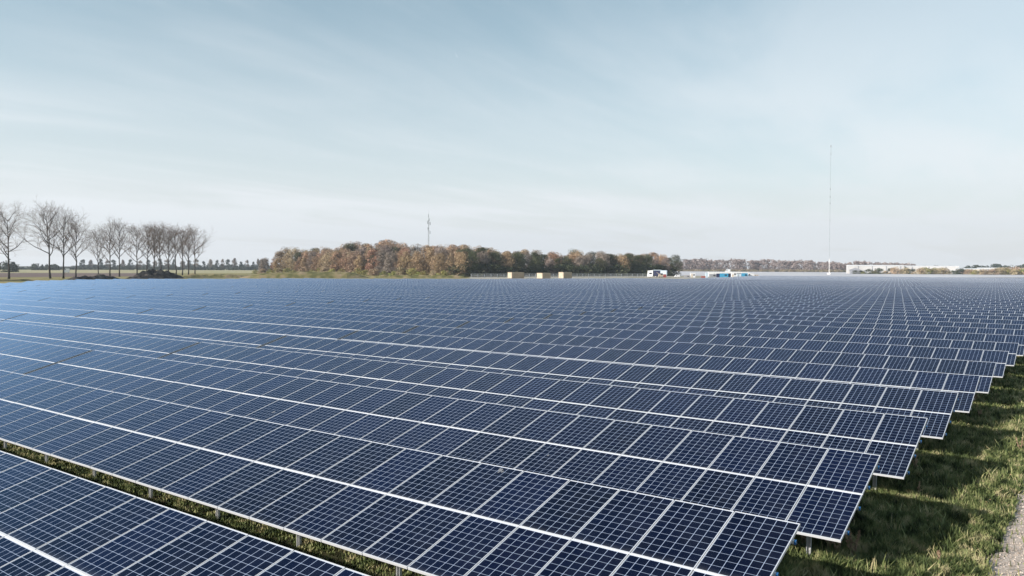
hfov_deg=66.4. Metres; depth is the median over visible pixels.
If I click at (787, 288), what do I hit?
solar table
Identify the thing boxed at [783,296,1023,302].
solar table
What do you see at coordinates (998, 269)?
shrub
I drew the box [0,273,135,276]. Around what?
ploughed field
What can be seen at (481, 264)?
shrub
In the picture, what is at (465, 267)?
shrub
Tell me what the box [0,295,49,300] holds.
solar table
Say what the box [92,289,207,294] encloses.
solar table
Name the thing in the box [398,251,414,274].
autumn tree
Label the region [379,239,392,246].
autumn tree
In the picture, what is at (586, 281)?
solar table
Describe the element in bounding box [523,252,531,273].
autumn tree
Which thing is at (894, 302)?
solar table
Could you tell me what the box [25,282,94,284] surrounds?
solar table
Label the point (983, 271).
shrub
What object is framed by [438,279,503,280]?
solar table
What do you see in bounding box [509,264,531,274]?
shrub
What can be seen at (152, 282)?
solar table
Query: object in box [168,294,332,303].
solar table
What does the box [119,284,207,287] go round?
solar table
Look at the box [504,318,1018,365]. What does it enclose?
solar table
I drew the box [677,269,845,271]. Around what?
scrub
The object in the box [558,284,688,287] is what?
solar table
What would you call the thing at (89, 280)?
solar table
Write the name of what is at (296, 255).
autumn tree
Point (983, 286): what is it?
solar table
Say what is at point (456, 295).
solar table
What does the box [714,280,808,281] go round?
solar table
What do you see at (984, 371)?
solar table
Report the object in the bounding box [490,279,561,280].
solar table
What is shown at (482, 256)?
autumn tree
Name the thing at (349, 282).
solar table
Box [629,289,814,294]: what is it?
solar table
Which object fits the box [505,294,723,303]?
solar table
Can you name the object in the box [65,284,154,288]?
solar table
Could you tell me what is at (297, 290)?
solar table
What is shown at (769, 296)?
solar table
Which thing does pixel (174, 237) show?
poplar tree
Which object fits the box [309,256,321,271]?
autumn tree
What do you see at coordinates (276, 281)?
solar table
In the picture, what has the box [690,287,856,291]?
solar table
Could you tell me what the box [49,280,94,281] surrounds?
solar table
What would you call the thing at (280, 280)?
solar table
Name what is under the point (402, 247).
autumn tree
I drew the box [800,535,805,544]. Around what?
dry weed
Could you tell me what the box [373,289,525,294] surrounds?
solar table
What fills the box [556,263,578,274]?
shrub
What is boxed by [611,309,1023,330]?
solar table
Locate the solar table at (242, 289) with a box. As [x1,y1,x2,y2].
[183,287,296,292]
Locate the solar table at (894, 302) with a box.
[756,298,1023,306]
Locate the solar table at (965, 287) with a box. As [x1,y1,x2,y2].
[906,286,984,287]
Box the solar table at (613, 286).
[547,285,677,288]
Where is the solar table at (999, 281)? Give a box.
[984,281,1015,281]
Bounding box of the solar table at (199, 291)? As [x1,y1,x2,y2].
[121,288,239,293]
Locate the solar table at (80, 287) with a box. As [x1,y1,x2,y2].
[39,285,123,289]
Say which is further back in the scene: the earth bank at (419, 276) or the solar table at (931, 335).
the earth bank at (419, 276)
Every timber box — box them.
[508,272,523,277]
[537,273,550,278]
[559,272,571,278]
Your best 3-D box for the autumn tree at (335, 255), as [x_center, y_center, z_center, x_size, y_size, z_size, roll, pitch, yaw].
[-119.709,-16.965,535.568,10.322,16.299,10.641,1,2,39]
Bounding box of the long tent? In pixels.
[708,272,748,276]
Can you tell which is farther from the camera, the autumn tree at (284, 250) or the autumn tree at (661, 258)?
the autumn tree at (284, 250)
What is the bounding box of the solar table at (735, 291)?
[643,289,816,293]
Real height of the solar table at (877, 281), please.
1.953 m
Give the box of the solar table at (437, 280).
[413,280,487,281]
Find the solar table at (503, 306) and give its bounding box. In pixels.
[364,299,613,311]
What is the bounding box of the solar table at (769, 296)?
[582,291,780,298]
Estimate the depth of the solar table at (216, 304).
85.81 m
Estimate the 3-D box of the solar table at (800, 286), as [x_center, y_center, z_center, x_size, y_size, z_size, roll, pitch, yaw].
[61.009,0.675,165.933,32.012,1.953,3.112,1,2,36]
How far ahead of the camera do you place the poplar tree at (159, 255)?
436.26 m
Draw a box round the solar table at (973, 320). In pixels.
[638,307,1023,326]
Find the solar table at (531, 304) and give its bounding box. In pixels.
[397,298,641,309]
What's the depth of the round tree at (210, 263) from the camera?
1304.97 m
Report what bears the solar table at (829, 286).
on the ground at (325, 554)
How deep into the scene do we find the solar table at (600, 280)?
232.41 m
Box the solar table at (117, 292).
[57,289,171,295]
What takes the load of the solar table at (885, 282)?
on the ground at (325, 554)
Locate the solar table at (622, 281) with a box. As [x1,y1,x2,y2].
[563,280,650,281]
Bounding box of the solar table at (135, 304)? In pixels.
[40,297,204,310]
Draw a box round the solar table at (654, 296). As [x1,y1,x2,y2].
[546,293,754,300]
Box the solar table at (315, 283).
[272,282,340,284]
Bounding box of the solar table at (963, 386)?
[337,330,979,412]
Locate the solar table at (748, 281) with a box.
[725,281,798,282]
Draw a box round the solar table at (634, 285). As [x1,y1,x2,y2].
[569,284,698,287]
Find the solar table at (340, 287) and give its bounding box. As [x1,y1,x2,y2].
[280,285,392,289]
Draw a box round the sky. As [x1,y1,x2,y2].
[0,0,1023,268]
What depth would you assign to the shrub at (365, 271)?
499.42 m
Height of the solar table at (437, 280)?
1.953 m
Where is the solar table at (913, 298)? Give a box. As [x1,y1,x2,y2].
[795,295,1023,301]
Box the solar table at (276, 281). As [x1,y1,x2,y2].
[231,280,299,281]
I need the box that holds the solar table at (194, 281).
[165,281,229,282]
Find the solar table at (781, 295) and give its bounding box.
[599,290,792,296]
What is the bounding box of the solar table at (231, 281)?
[193,280,251,281]
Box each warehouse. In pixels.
[846,265,903,273]
[904,265,958,273]
[963,268,979,273]
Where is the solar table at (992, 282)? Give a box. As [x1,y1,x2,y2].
[973,282,1011,282]
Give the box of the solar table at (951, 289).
[879,288,1022,291]
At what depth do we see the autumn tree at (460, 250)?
466.20 m
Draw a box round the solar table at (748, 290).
[656,288,832,293]
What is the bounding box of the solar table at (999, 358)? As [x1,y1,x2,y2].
[457,321,1008,377]
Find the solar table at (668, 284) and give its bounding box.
[611,283,719,285]
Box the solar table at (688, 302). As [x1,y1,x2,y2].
[482,295,704,304]
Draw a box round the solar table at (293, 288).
[233,286,348,290]
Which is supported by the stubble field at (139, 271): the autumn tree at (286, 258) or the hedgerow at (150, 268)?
the hedgerow at (150, 268)
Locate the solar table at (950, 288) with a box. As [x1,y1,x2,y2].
[890,287,1010,289]
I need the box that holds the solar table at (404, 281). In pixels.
[372,281,449,282]
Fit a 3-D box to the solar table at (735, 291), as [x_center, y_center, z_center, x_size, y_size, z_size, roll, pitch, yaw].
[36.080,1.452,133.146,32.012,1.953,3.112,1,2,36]
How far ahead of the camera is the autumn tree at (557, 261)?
498.02 m
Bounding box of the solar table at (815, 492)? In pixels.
[24,350,880,553]
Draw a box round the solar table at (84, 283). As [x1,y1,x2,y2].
[48,282,118,284]
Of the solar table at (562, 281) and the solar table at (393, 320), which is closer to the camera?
the solar table at (393, 320)
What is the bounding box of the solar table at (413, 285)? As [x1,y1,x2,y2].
[357,284,468,287]
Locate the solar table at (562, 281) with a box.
[531,281,622,282]
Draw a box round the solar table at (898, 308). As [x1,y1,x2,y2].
[706,302,1023,313]
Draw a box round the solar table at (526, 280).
[463,279,541,280]
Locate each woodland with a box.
[0,259,19,271]
[30,263,60,269]
[672,258,848,271]
[847,260,915,264]
[964,264,1023,267]
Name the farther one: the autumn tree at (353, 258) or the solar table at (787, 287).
the autumn tree at (353, 258)
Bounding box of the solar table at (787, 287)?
[711,286,865,289]
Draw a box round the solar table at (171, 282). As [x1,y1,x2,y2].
[135,281,207,283]
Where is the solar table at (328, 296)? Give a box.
[237,292,398,299]
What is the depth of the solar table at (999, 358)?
41.89 m
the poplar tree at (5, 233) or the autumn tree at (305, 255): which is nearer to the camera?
the poplar tree at (5, 233)
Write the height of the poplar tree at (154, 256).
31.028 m
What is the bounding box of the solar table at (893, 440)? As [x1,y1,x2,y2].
[157,342,927,489]
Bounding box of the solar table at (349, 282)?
[302,281,390,283]
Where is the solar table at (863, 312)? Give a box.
[665,305,1023,321]
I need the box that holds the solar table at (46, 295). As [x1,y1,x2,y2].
[0,291,94,298]
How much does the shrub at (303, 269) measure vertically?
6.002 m
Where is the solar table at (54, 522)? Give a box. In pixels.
[0,451,368,575]
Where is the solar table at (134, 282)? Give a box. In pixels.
[95,281,166,283]
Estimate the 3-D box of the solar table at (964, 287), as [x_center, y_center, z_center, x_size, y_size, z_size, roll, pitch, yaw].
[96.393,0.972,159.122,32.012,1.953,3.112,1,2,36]
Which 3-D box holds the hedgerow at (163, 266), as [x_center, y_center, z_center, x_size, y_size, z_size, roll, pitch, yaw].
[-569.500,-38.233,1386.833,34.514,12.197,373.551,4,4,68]
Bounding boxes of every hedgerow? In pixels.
[1,266,272,269]
[71,264,270,269]
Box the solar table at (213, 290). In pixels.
[152,287,269,293]
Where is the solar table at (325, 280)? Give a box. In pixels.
[288,279,354,280]
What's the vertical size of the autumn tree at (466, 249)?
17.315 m
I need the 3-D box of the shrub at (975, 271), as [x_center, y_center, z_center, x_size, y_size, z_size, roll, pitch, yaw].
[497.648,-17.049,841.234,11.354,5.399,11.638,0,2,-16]
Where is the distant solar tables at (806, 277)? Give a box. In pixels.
[22,276,1023,282]
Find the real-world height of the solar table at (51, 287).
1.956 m
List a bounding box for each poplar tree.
[0,201,43,278]
[0,211,15,250]
[8,196,75,278]
[36,206,94,278]
[52,215,100,276]
[79,225,110,273]
[83,216,136,275]
[100,216,144,276]
[112,221,168,273]
[126,220,169,270]
[134,221,172,269]
[140,222,175,269]
[143,224,186,270]
[161,227,194,273]
[162,225,199,274]
[173,228,210,274]
[185,224,211,273]
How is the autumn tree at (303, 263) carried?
on the verge
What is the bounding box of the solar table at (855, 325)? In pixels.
[580,311,1023,335]
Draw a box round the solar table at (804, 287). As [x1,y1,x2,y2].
[720,285,876,288]
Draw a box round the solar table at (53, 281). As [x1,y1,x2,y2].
[35,280,72,282]
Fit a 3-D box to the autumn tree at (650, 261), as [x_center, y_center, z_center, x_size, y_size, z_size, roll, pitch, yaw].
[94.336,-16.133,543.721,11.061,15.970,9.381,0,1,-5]
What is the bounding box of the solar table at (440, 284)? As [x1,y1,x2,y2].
[392,283,487,285]
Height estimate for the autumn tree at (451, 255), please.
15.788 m
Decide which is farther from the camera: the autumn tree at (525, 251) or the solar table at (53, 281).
the autumn tree at (525, 251)
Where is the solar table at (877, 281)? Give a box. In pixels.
[855,281,948,282]
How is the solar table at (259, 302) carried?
on the ground at (325, 554)
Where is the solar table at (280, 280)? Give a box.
[253,280,316,281]
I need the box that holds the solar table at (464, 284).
[407,283,515,285]
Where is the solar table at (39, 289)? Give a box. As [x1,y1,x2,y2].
[0,287,60,290]
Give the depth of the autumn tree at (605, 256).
521.39 m
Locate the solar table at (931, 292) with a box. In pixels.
[851,291,1023,294]
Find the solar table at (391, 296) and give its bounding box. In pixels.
[268,291,428,298]
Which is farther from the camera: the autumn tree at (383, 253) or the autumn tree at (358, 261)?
the autumn tree at (358, 261)
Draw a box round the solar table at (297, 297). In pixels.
[204,293,367,301]
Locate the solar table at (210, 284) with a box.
[167,283,255,286]
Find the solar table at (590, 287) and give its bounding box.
[517,285,653,288]
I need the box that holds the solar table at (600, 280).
[585,280,666,281]
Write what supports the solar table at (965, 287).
on the ground at (325, 554)
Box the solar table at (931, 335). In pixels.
[544,314,1023,355]
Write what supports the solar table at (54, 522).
on the ground at (325, 554)
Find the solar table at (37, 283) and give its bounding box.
[6,282,68,285]
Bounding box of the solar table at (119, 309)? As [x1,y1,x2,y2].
[0,299,152,313]
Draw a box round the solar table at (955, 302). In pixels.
[770,297,1023,304]
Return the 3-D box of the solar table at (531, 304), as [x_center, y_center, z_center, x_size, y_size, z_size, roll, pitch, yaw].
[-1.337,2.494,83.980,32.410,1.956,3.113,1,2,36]
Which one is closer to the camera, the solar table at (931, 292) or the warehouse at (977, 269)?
the solar table at (931, 292)
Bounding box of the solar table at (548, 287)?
[486,286,627,289]
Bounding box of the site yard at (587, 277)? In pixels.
[466,276,708,278]
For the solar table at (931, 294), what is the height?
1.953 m
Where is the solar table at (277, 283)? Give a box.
[230,282,318,284]
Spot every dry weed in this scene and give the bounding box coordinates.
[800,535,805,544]
[825,540,832,548]
[833,539,842,550]
[845,527,860,552]
[912,453,917,468]
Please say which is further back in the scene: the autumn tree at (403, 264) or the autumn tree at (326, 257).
the autumn tree at (326, 257)
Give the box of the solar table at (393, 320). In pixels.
[194,306,467,331]
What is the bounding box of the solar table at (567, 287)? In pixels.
[503,286,629,289]
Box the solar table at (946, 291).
[866,289,1023,292]
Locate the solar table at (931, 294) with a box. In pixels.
[835,292,1023,296]
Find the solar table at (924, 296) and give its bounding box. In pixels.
[817,293,1023,298]
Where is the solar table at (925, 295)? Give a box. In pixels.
[826,293,1023,297]
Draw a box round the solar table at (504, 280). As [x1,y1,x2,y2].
[449,279,525,280]
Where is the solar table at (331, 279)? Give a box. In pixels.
[302,279,374,280]
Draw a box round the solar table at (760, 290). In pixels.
[667,288,841,292]
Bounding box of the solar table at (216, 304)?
[88,296,252,307]
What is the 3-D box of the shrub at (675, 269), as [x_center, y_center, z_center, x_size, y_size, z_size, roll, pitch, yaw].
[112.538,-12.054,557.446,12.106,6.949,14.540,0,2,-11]
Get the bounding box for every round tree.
[79,259,84,267]
[111,259,115,267]
[193,259,198,266]
[207,259,212,267]
[225,259,229,267]
[232,258,237,266]
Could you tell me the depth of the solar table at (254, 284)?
169.88 m
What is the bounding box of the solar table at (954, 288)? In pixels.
[895,287,1023,289]
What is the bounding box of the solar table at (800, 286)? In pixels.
[730,285,878,288]
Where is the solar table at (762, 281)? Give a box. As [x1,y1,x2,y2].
[705,280,786,281]
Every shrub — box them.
[298,266,308,271]
[319,266,328,271]
[351,268,361,274]
[361,269,369,274]
[367,268,379,275]
[394,266,409,274]
[407,268,419,274]
[448,265,461,274]
[455,263,478,276]
[461,263,480,276]
[476,265,490,276]
[478,262,501,276]
[478,262,502,276]
[486,265,505,276]
[494,266,513,276]
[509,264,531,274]
[524,266,536,274]
[543,264,562,274]
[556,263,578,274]
[556,265,575,274]
[565,263,586,274]
[572,265,592,274]
[582,263,602,274]
[606,266,615,274]
[610,263,629,274]
[631,264,649,275]
[631,266,644,275]
[643,264,658,271]
[646,264,664,271]
[669,266,680,275]
[873,268,884,273]
[888,267,901,273]
[901,267,910,273]
[914,267,927,273]
[932,267,948,273]
[968,270,980,274]
[978,269,992,274]
[985,269,998,274]
[991,267,1005,274]
[1008,267,1023,274]
[1009,269,1020,274]
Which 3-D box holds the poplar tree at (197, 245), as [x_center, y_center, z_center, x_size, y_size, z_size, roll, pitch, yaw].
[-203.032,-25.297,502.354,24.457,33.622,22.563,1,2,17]
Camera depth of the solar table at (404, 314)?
66.35 m
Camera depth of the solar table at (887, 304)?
86.13 m
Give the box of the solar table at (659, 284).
[593,283,718,285]
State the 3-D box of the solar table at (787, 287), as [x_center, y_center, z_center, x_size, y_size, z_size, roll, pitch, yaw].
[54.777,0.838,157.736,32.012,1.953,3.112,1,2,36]
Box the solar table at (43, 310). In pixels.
[0,304,92,316]
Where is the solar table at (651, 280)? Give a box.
[598,279,675,280]
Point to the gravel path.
(1012, 568)
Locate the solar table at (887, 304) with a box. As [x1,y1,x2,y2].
[741,299,1023,308]
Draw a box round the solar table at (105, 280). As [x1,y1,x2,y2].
[76,279,134,281]
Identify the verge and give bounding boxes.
[0,273,502,282]
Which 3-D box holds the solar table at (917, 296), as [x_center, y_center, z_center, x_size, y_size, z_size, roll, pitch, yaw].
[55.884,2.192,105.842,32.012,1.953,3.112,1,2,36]
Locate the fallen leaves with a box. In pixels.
[802,407,1023,575]
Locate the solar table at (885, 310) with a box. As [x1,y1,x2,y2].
[688,303,1023,316]
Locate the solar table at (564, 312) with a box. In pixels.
[327,301,584,318]
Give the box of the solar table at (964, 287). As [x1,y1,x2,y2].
[901,286,1023,288]
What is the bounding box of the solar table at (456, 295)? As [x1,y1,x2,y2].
[323,290,480,296]
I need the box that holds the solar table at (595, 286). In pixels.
[531,285,665,288]
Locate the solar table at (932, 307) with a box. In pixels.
[725,300,1023,310]
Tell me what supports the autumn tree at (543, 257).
on the site yard at (587, 277)
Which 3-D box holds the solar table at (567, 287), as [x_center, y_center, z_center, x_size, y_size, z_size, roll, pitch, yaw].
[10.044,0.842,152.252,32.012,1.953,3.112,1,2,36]
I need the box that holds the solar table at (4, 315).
[0,311,25,320]
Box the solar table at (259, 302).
[127,295,294,305]
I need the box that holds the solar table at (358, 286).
[299,285,412,288]
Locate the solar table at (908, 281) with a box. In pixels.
[891,281,925,281]
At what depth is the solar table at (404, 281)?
208.53 m
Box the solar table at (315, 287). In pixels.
[256,286,371,289]
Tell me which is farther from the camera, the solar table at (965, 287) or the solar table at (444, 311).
the solar table at (965, 287)
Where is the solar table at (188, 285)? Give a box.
[142,284,232,286]
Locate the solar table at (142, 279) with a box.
[113,279,174,280]
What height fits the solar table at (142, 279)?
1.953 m
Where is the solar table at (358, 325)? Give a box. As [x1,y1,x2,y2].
[138,309,417,332]
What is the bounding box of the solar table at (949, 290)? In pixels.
[876,289,1023,291]
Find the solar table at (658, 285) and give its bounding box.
[604,284,700,286]
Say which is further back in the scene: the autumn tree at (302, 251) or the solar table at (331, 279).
the autumn tree at (302, 251)
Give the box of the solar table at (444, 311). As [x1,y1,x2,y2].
[287,302,549,318]
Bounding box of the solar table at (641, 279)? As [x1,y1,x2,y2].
[617,279,703,280]
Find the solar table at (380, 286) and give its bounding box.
[326,285,433,288]
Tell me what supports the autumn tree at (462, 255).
on the verge
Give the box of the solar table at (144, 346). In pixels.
[0,321,198,357]
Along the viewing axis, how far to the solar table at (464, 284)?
175.90 m
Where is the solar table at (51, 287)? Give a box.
[7,285,91,289]
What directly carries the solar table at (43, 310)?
on the ground at (325, 554)
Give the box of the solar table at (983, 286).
[919,285,1005,286]
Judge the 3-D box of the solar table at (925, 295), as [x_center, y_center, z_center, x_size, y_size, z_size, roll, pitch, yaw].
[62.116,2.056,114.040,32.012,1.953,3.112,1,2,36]
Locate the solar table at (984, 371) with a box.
[404,326,995,392]
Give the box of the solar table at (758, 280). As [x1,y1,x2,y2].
[734,280,820,281]
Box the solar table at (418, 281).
[376,280,461,282]
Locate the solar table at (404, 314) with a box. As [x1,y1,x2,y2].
[245,304,511,322]
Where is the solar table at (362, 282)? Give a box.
[317,281,405,283]
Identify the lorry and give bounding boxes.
[647,270,666,276]
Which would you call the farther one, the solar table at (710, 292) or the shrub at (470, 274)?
the shrub at (470, 274)
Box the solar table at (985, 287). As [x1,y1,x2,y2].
[921,286,1008,287]
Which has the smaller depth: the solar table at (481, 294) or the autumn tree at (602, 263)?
the solar table at (481, 294)
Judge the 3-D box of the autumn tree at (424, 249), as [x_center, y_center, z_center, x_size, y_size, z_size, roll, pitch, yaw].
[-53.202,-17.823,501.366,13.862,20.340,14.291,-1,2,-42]
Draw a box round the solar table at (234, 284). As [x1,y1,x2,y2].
[188,283,278,285]
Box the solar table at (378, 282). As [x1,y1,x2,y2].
[333,281,406,283]
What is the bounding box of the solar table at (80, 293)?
[21,290,133,297]
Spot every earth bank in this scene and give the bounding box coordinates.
[0,279,33,280]
[183,273,242,277]
[239,271,367,277]
[368,274,468,277]
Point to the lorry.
(651, 273)
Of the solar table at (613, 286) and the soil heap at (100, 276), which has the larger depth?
the soil heap at (100, 276)
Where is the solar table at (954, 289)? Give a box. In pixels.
[902,288,1023,290]
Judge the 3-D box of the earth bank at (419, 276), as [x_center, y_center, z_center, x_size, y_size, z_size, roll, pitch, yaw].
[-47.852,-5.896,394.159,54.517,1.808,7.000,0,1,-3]
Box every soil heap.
[66,274,118,279]
[125,269,183,278]
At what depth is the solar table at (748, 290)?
137.38 m
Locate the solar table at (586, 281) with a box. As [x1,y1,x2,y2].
[563,281,631,282]
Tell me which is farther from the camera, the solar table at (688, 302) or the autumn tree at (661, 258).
the autumn tree at (661, 258)
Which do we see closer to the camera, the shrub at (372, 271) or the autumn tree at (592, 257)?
the shrub at (372, 271)
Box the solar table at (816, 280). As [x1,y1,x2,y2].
[752,279,847,280]
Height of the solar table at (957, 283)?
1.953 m
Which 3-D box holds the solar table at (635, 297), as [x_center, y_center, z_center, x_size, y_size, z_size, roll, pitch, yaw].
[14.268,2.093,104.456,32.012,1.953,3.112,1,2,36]
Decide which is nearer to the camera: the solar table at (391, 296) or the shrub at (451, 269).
the solar table at (391, 296)
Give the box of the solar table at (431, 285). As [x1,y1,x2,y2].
[387,284,485,286]
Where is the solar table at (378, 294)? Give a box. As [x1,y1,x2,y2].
[298,291,455,298]
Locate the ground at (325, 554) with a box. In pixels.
[1,266,1020,575]
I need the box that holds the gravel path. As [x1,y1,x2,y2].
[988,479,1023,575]
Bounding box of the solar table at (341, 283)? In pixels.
[297,282,367,283]
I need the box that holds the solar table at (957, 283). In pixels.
[941,283,1023,284]
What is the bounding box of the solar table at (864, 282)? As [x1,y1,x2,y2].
[832,282,935,283]
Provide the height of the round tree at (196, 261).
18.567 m
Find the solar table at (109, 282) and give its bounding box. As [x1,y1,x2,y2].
[74,281,143,283]
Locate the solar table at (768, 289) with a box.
[696,288,848,291]
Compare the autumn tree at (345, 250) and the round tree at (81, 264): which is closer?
the autumn tree at (345, 250)
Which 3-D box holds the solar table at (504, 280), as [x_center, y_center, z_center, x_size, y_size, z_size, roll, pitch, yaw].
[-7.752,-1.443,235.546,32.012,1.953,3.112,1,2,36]
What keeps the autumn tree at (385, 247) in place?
on the verge
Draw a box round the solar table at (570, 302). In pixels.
[427,297,665,309]
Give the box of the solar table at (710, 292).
[615,290,803,295]
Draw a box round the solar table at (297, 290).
[207,286,323,291]
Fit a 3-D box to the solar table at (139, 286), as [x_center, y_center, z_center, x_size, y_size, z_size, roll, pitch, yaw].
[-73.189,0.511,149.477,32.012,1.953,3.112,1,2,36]
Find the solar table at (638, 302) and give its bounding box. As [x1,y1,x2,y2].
[457,296,685,306]
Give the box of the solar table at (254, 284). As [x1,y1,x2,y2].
[208,283,298,285]
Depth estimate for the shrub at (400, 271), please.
474.20 m
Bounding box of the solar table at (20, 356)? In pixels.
[0,338,90,373]
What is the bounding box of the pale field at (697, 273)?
[672,271,1023,277]
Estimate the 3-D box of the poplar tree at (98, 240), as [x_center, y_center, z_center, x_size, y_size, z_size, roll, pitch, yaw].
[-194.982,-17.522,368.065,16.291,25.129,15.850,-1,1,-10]
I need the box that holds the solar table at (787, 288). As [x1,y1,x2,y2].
[701,286,863,290]
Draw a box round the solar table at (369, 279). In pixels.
[353,279,388,280]
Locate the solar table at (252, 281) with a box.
[210,280,275,281]
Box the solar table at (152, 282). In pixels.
[116,281,187,283]
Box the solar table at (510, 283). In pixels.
[463,282,567,284]
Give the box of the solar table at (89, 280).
[66,280,115,281]
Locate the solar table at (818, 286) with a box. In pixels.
[746,285,887,287]
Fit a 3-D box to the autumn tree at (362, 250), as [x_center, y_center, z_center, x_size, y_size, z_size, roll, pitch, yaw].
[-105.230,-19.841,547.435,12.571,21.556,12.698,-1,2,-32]
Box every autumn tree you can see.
[258,257,269,272]
[269,258,277,272]
[272,258,281,272]
[273,251,284,267]
[277,246,289,265]
[280,254,292,268]
[283,246,299,268]
[286,257,294,269]
[293,250,306,261]
[293,258,302,270]
[294,252,302,269]
[299,251,311,268]
[300,258,307,270]
[307,251,316,271]
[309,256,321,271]
[316,255,326,271]
[317,247,330,258]
[319,253,335,271]
[329,252,341,271]
[338,248,350,267]
[339,252,350,271]
[341,243,357,267]
[346,250,363,271]
[347,252,364,270]
[354,255,364,273]
[356,245,366,273]
[362,247,374,270]
[364,248,378,274]
[365,248,380,274]
[375,249,394,274]
[378,241,394,252]
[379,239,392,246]
[379,245,393,274]
[382,251,398,275]
[384,240,401,253]
[388,247,399,264]
[393,250,402,271]
[394,242,410,255]
[394,254,406,270]
[397,248,410,271]
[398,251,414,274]
[408,243,422,270]
[410,252,427,273]
[411,251,424,274]
[421,244,434,274]
[423,247,435,272]
[430,252,446,274]
[430,257,441,272]
[432,247,450,272]
[444,245,457,259]
[445,251,453,271]
[445,255,453,274]
[450,251,472,276]
[453,249,465,265]
[459,248,471,272]
[460,244,471,263]
[463,249,481,276]
[475,247,487,273]
[475,250,490,273]
[486,248,498,272]
[487,251,503,276]
[499,251,515,276]
[511,253,525,270]
[512,252,526,267]
[520,249,529,266]
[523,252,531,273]
[528,252,537,273]
[529,256,541,274]
[530,249,542,258]
[538,254,547,267]
[544,251,563,264]
[545,257,555,273]
[554,258,560,274]
[561,258,570,268]
[563,252,579,269]
[572,256,584,273]
[577,255,592,272]
[584,251,597,263]
[586,252,594,272]
[593,257,608,272]
[594,251,609,264]
[599,253,611,273]
[606,254,614,273]
[608,253,617,272]
[617,255,630,273]
[622,254,636,273]
[633,255,646,274]
[641,253,653,273]
[649,252,659,262]
[655,254,669,265]
[661,258,671,273]
[669,254,682,275]
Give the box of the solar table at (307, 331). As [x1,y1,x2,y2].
[77,311,356,338]
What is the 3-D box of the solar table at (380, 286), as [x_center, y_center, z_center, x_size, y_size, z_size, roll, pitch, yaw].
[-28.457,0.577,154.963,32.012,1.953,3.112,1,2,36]
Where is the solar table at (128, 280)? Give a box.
[95,279,154,280]
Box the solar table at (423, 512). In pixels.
[0,370,799,575]
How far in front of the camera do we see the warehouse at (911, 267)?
893.17 m
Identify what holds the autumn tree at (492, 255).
on the site yard at (587, 277)
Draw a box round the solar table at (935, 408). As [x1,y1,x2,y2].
[257,335,958,448]
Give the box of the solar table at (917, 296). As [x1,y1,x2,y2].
[806,294,1023,299]
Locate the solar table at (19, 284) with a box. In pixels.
[0,283,38,285]
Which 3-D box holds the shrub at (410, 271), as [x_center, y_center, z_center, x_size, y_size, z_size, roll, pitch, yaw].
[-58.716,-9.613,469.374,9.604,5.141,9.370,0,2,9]
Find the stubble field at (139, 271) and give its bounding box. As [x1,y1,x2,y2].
[0,269,270,272]
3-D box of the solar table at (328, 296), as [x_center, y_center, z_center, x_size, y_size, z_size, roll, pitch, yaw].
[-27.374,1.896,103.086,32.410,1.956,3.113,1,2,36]
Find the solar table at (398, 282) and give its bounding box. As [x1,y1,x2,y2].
[349,281,422,282]
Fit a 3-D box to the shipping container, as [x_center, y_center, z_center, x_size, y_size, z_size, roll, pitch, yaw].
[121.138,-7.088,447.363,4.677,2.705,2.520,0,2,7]
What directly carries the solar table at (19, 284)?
on the ground at (325, 554)
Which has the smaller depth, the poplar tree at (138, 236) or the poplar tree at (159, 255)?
the poplar tree at (138, 236)
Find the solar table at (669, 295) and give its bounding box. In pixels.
[565,292,768,299]
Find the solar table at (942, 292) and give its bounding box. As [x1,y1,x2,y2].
[859,290,1023,293]
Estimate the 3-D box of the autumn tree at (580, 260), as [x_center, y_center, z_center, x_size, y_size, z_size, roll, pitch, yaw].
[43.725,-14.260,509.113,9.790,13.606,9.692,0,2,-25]
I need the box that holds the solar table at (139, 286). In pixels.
[95,284,181,287]
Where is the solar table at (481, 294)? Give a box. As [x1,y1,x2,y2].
[348,289,503,295]
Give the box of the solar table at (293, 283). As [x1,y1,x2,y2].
[248,282,337,284]
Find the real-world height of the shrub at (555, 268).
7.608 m
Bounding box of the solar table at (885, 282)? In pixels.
[822,281,940,283]
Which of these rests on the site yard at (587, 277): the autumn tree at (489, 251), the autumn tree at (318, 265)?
the autumn tree at (489, 251)
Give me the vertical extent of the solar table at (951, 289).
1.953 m
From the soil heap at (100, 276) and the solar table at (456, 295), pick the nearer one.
the solar table at (456, 295)
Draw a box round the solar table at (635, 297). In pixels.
[526,293,739,301]
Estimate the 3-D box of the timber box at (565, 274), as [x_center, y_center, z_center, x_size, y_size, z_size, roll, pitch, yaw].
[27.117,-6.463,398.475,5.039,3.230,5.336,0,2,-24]
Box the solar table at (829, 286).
[746,284,893,287]
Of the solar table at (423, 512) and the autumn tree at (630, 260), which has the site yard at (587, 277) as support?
the autumn tree at (630, 260)
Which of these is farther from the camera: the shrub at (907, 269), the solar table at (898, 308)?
the shrub at (907, 269)
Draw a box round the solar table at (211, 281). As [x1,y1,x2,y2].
[175,280,247,282]
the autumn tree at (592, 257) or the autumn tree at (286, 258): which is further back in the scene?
the autumn tree at (286, 258)
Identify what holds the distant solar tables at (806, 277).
on the ground at (325, 554)
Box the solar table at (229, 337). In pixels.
[2,313,284,347]
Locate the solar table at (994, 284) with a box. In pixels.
[979,284,1010,284]
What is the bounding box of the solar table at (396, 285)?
[339,284,450,287]
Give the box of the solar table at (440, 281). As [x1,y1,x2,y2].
[389,280,468,282]
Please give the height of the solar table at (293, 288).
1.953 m
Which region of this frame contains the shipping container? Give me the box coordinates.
[719,273,727,276]
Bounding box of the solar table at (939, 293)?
[844,291,1023,295]

